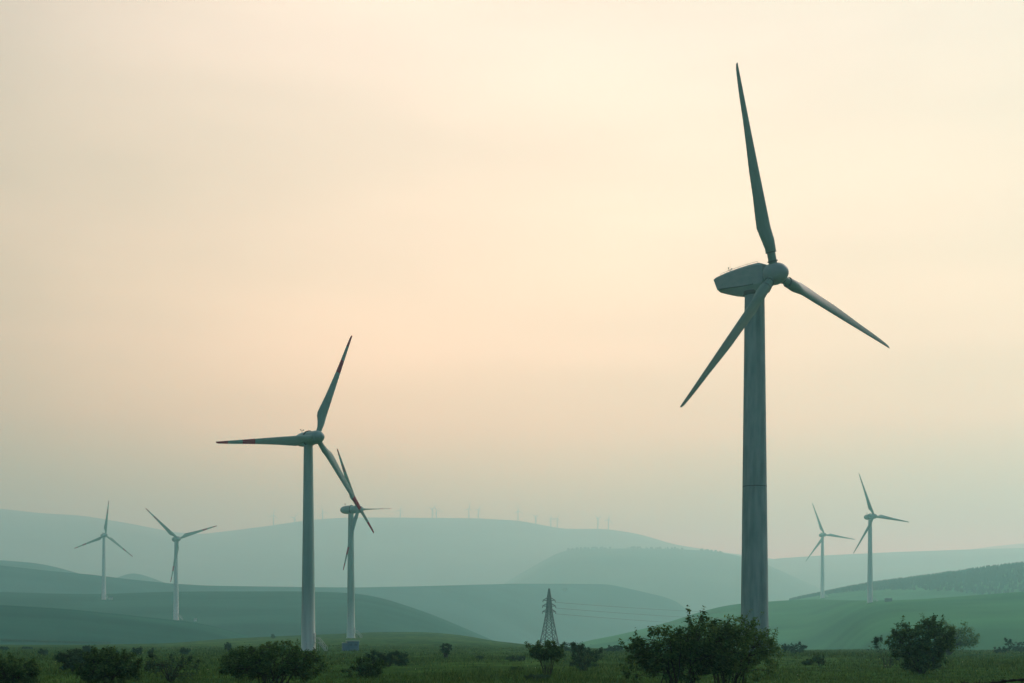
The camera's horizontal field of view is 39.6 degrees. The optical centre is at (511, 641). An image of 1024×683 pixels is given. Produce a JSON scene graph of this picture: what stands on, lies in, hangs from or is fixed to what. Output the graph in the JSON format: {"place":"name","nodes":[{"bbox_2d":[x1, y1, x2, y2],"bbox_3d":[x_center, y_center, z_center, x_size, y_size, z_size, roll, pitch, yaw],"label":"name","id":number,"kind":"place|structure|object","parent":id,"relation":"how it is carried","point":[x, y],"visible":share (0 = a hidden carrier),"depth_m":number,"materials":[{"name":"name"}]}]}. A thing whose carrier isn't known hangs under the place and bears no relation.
{"place":"outdoors","nodes":[
{"label":"outdoors","id":0,"kind":"place"},
{"bbox_2d":[0,560,78,573],"bbox_3d":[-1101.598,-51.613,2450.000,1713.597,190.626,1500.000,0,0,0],"label":"long ridge","id":1,"kind":"structure","parent":0,"point":[28,565],"depth_m":2399.00,"materials":[{"name":"green plant"}]},
{"bbox_2d":[0,605,250,644],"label":"hill","id":2,"kind":"structure","parent":0,"point":[31,623],"depth_m":750.14,"materials":[{"name":"green plant"}]},
{"bbox_2d":[118,573,163,582],"bbox_3d":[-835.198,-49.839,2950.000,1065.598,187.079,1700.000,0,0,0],"label":"mound","id":3,"kind":"object","parent":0,"point":[133,576],"visible":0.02,"depth_m":2902.76,"materials":[{"name":"green plant"}]},
{"bbox_2d":[0,591,493,640],"bbox_3d":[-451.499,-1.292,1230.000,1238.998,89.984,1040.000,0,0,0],"label":"hill","id":4,"kind":"structure","parent":0,"point":[260,613],"depth_m":1108.49,"materials":[{"name":"green plant"}]},
{"bbox_2d":[74,501,132,599],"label":"wind turbine","id":5,"kind":"object","parent":4,"relation":"on","point":[103,536],"visible":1,"depth_m":1186.31,"materials":[{"name":"paint"}]},
{"bbox_2d":[146,509,215,619],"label":"wind turbine","id":6,"kind":"object","parent":4,"relation":"on","point":[176,540],"visible":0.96,"depth_m":1026.14,"materials":[{"name":"paint"}]},
{"bbox_2d":[0,565,689,646],"bbox_3d":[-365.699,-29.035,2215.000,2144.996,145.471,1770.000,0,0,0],"label":"broad hill","id":7,"kind":"structure","parent":0,"point":[511,613],"depth_m":2112.19,"materials":[{"name":"green plant"}]},
{"bbox_2d":[0,509,770,586],"bbox_3d":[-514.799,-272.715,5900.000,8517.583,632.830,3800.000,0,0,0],"label":"ridge","id":8,"kind":"structure","parent":0,"point":[396,552],"depth_m":5194.30,"materials":[{"name":"green plant"}]},
{"bbox_2d":[0,632,1023,682],"bbox_3d":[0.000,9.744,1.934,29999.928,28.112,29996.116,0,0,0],"label":"ground","id":9,"kind":"structure","parent":0,"point":[431,639],"depth_m":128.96,"materials":[{"name":"green plant"}]},
{"bbox_2d":[0,652,42,682],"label":"shrub","id":10,"kind":"object","parent":9,"relation":"on","point":[11,671],"visible":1,"depth_m":52.68,"materials":[{"name":"green plant"}]},
{"bbox_2d":[37,648,48,654],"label":"shrub","id":11,"kind":"object","parent":9,"relation":"on","point":[42,651],"visible":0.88,"depth_m":176.97,"materials":[{"name":"green plant"}]},
{"bbox_2d":[54,648,90,671],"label":"shrub","id":12,"kind":"object","parent":9,"relation":"on","point":[62,657],"visible":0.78,"depth_m":69.73,"materials":[{"name":"green plant"}]},
{"bbox_2d":[82,645,92,651],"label":"shrub","id":13,"kind":"object","parent":9,"relation":"on","point":[85,648],"visible":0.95,"depth_m":210.78,"materials":[{"name":"green plant"}]},
{"bbox_2d":[73,645,144,682],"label":"shrub","id":14,"kind":"object","parent":9,"relation":"on","point":[109,663],"visible":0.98,"depth_m":52.68,"materials":[{"name":"green plant"}]},
{"bbox_2d":[130,646,142,654],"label":"shrub","id":15,"kind":"object","parent":9,"relation":"on","point":[137,650],"visible":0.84,"depth_m":166.99,"materials":[{"name":"green plant"}]},
{"bbox_2d":[141,652,201,681],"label":"shrub","id":16,"kind":"object","parent":9,"relation":"on","point":[152,664],"visible":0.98,"depth_m":56.89,"materials":[{"name":"green plant"}]},
{"bbox_2d":[179,647,190,654],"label":"shrub","id":17,"kind":"object","parent":9,"relation":"on","point":[183,650],"visible":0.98,"depth_m":174.33,"materials":[{"name":"green plant"}]},
{"bbox_2d":[224,642,231,650],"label":"shrub","id":18,"kind":"object","parent":9,"relation":"on","point":[228,646],"visible":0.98,"depth_m":217.07,"materials":[{"name":"green plant"}]},
{"bbox_2d":[216,639,331,682],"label":"shrub","id":19,"kind":"object","parent":9,"relation":"on","point":[293,662],"visible":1,"depth_m":53.46,"materials":[{"name":"green plant"}]},
{"bbox_2d":[216,335,373,650],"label":"wind turbine","id":20,"kind":"object","parent":9,"relation":"on","point":[307,440],"visible":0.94,"depth_m":222.43,"materials":[{"name":"white paint"}]},
{"bbox_2d":[342,641,358,650],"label":"transformer kiosk","id":21,"kind":"object","parent":9,"relation":"on","point":[349,645],"visible":0.92,"depth_m":223.19,"materials":[{"name":"grey paint"}]},
{"bbox_2d":[337,449,389,637],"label":"wind turbine","id":22,"kind":"object","parent":9,"relation":"on","point":[350,510],"visible":0.85,"depth_m":499.70,"materials":[{"name":"paint"}]},
{"bbox_2d":[340,656,388,676],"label":"shrub","id":23,"kind":"object","parent":9,"relation":"on","point":[363,668],"visible":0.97,"depth_m":65.53,"materials":[{"name":"green plant"}]},
{"bbox_2d":[362,650,408,666],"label":"shrub","id":24,"kind":"object","parent":9,"relation":"on","point":[389,657],"visible":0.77,"depth_m":93.05,"materials":[{"name":"green plant"}]},
{"bbox_2d":[440,643,452,657],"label":"tree","id":25,"kind":"object","parent":9,"relation":"on","point":[445,651],"visible":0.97,"depth_m":149.07,"materials":[{"name":"green plant"}]},
{"bbox_2d":[505,655,525,660],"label":"shrub","id":26,"kind":"object","parent":9,"relation":"on","point":[521,658],"visible":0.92,"depth_m":121.88,"materials":[{"name":"green plant"}]},
{"bbox_2d":[524,673,550,681],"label":"shrub","id":27,"kind":"object","parent":9,"relation":"on","point":[533,676],"visible":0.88,"depth_m":60.17,"materials":[{"name":"green plant"}]},
{"bbox_2d":[524,640,566,674],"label":"shrub","id":28,"kind":"object","parent":9,"relation":"on","point":[554,651],"visible":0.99,"depth_m":69.77,"materials":[{"name":"green plant"}]},
{"bbox_2d":[540,588,559,645],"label":"electricity pylon","id":29,"kind":"object","parent":9,"relation":"on","point":[549,611],"visible":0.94,"depth_m":559.35,"materials":[{"name":"metal"}]},
{"bbox_2d":[562,614,688,623],"bbox_3d":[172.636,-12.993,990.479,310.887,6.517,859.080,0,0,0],"label":"power line","id":30,"kind":"object","parent":29,"relation":"attached to","point":[625,619],"visible":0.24,"depth_m":658.44,"materials":[{"name":"black metal"}]},
{"bbox_2d":[559,608,713,618],"bbox_3d":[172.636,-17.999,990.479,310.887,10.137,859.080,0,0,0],"label":"power line","id":31,"kind":"object","parent":29,"relation":"attached to","point":[628,613],"visible":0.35,"depth_m":660.83,"materials":[{"name":"black metal"}]},
{"bbox_2d":[556,602,722,612],"bbox_3d":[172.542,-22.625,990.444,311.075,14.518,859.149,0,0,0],"label":"power line","id":32,"kind":"object","parent":29,"relation":"attached to","point":[628,607],"visible":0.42,"depth_m":662.15,"materials":[{"name":"grey metal"}]},
{"bbox_2d":[560,641,584,652],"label":"shrub","id":33,"kind":"object","parent":9,"relation":"on","point":[565,648],"visible":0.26,"depth_m":220.92,"materials":[{"name":"green plant"}]},
{"bbox_2d":[569,641,602,670],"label":"shrub","id":34,"kind":"object","parent":9,"relation":"on","point":[579,659],"visible":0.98,"depth_m":85.11,"materials":[{"name":"green plant"}]},
{"bbox_2d":[603,645,623,651],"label":"shrub","id":35,"kind":"object","parent":9,"relation":"on","point":[614,648],"visible":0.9,"depth_m":229.76,"materials":[{"name":"green plant"}]},
{"bbox_2d":[617,605,755,682],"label":"shrub","id":36,"kind":"object","parent":9,"relation":"on","point":[692,651],"visible":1,"depth_m":47.57,"materials":[{"name":"green plant"}]},
{"bbox_2d":[669,609,784,682],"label":"shrub","id":37,"kind":"object","parent":9,"relation":"on","point":[757,648],"visible":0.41,"depth_m":49.68,"materials":[{"name":"green plant"}]},
{"bbox_2d":[680,62,889,654],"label":"wind turbine","id":38,"kind":"object","parent":9,"relation":"on","point":[752,284],"visible":0.96,"depth_m":177.94,"materials":[{"name":"metal"}]},
{"bbox_2d":[781,641,807,652],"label":"shrub","id":39,"kind":"object","parent":9,"relation":"on","point":[787,647],"visible":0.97,"depth_m":197.07,"materials":[{"name":"green plant"}]},
{"bbox_2d":[801,658,813,664],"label":"shrub","id":40,"kind":"object","parent":9,"relation":"on","point":[808,661],"visible":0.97,"depth_m":106.12,"materials":[{"name":"green plant"}]},
{"bbox_2d":[812,652,825,665],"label":"shrub","id":41,"kind":"object","parent":9,"relation":"on","point":[820,660],"visible":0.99,"depth_m":103.00,"materials":[{"name":"green plant"}]},
{"bbox_2d":[868,635,902,667],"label":"shrub","id":42,"kind":"object","parent":9,"relation":"on","point":[876,640],"visible":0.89,"depth_m":96.32,"materials":[{"name":"green plant"}]},
{"bbox_2d":[882,613,958,673],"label":"shrub","id":43,"kind":"object","parent":9,"relation":"on","point":[923,649],"visible":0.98,"depth_m":77.79,"materials":[{"name":"green plant"}]},
{"bbox_2d":[931,617,979,654],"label":"shrub","id":44,"kind":"object","parent":9,"relation":"on","point":[963,640],"visible":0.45,"depth_m":184.82,"materials":[{"name":"green plant"}]},
{"bbox_2d":[927,678,1023,682],"bbox_3d":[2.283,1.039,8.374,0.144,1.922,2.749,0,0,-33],"label":"shrub","id":45,"kind":"object","parent":9,"relation":"on","point":[1011,680],"visible":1,"depth_m":7.69,"materials":[{"name":"green plant"}]},
{"bbox_2d":[993,646,1006,652],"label":"shrub","id":46,"kind":"object","parent":9,"relation":"on","point":[999,650],"visible":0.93,"depth_m":217.25,"materials":[{"name":"green plant"}]},
{"bbox_2d":[1004,638,1011,651],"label":"shrub","id":47,"kind":"object","parent":9,"relation":"on","point":[1007,641],"visible":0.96,"depth_m":217.24,"materials":[{"name":"green plant"}]},
{"bbox_2d":[1009,641,1023,651],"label":"shrub","id":48,"kind":"object","parent":9,"relation":"on","point":[1019,648],"visible":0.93,"depth_m":234.39,"materials":[{"name":"green plant"}]},
{"bbox_2d":[0,0,1023,558],"label":"sky","id":49,"kind":"structure","parent":0,"point":[520,219],"materials":[{"name":"beige"}]},
{"bbox_2d":[504,548,825,614],"bbox_3d":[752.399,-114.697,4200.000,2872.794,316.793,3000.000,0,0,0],"label":"plateau hill","id":50,"kind":"structure","parent":0,"point":[695,580],"depth_m":3490.09,"materials":[{"name":"green plant"}]},
{"bbox_2d":[566,546,722,552],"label":"treeline","id":51,"kind":"object","parent":50,"relation":"on","point":[586,548],"visible":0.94,"depth_m":4115.11,"materials":[{"name":"green plant"}]},
{"bbox_2d":[570,592,1023,649],"bbox_3d":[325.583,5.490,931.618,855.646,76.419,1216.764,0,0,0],"label":"green hill","id":52,"kind":"structure","parent":0,"point":[993,620],"depth_m":774.44,"materials":[{"name":"green plant"}]},
{"bbox_2d":[806,503,854,597],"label":"wind turbine","id":53,"kind":"object","parent":52,"relation":"on","point":[821,541],"visible":1,"depth_m":1455.07,"materials":[{"name":"paint"}]},
{"bbox_2d":[854,474,907,602],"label":"wind turbine","id":54,"kind":"object","parent":52,"relation":"on","point":[870,517],"visible":1,"depth_m":851.38,"materials":[{"name":"paint"}]},
{"bbox_2d":[768,548,1023,589],"bbox_3d":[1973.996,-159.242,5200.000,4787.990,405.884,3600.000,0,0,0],"label":"distant ridge","id":55,"kind":"structure","parent":0,"point":[843,570],"depth_m":4823.97,"materials":[{"name":"green plant"}]},
{"bbox_2d":[796,568,1023,599],"bbox_3d":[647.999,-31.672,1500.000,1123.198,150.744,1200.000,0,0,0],"label":"wooded hill","id":56,"kind":"structure","parent":0,"point":[910,594],"depth_m":1359.33,"materials":[{"name":"green plant"}]},
{"bbox_2d":[789,561,1023,599],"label":"forest","id":57,"kind":"object","parent":56,"relation":"on","point":[970,578],"visible":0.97,"depth_m":1434.11,"materials":[{"name":"green plant"}]},
{"bbox_2d":[977,543,1023,548],"bbox_3d":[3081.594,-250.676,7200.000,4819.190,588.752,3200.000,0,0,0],"label":"faint ridge","id":58,"kind":"structure","parent":0,"point":[1010,546],"depth_m":7384.50,"materials":[{"name":"green plant"}]}
]}

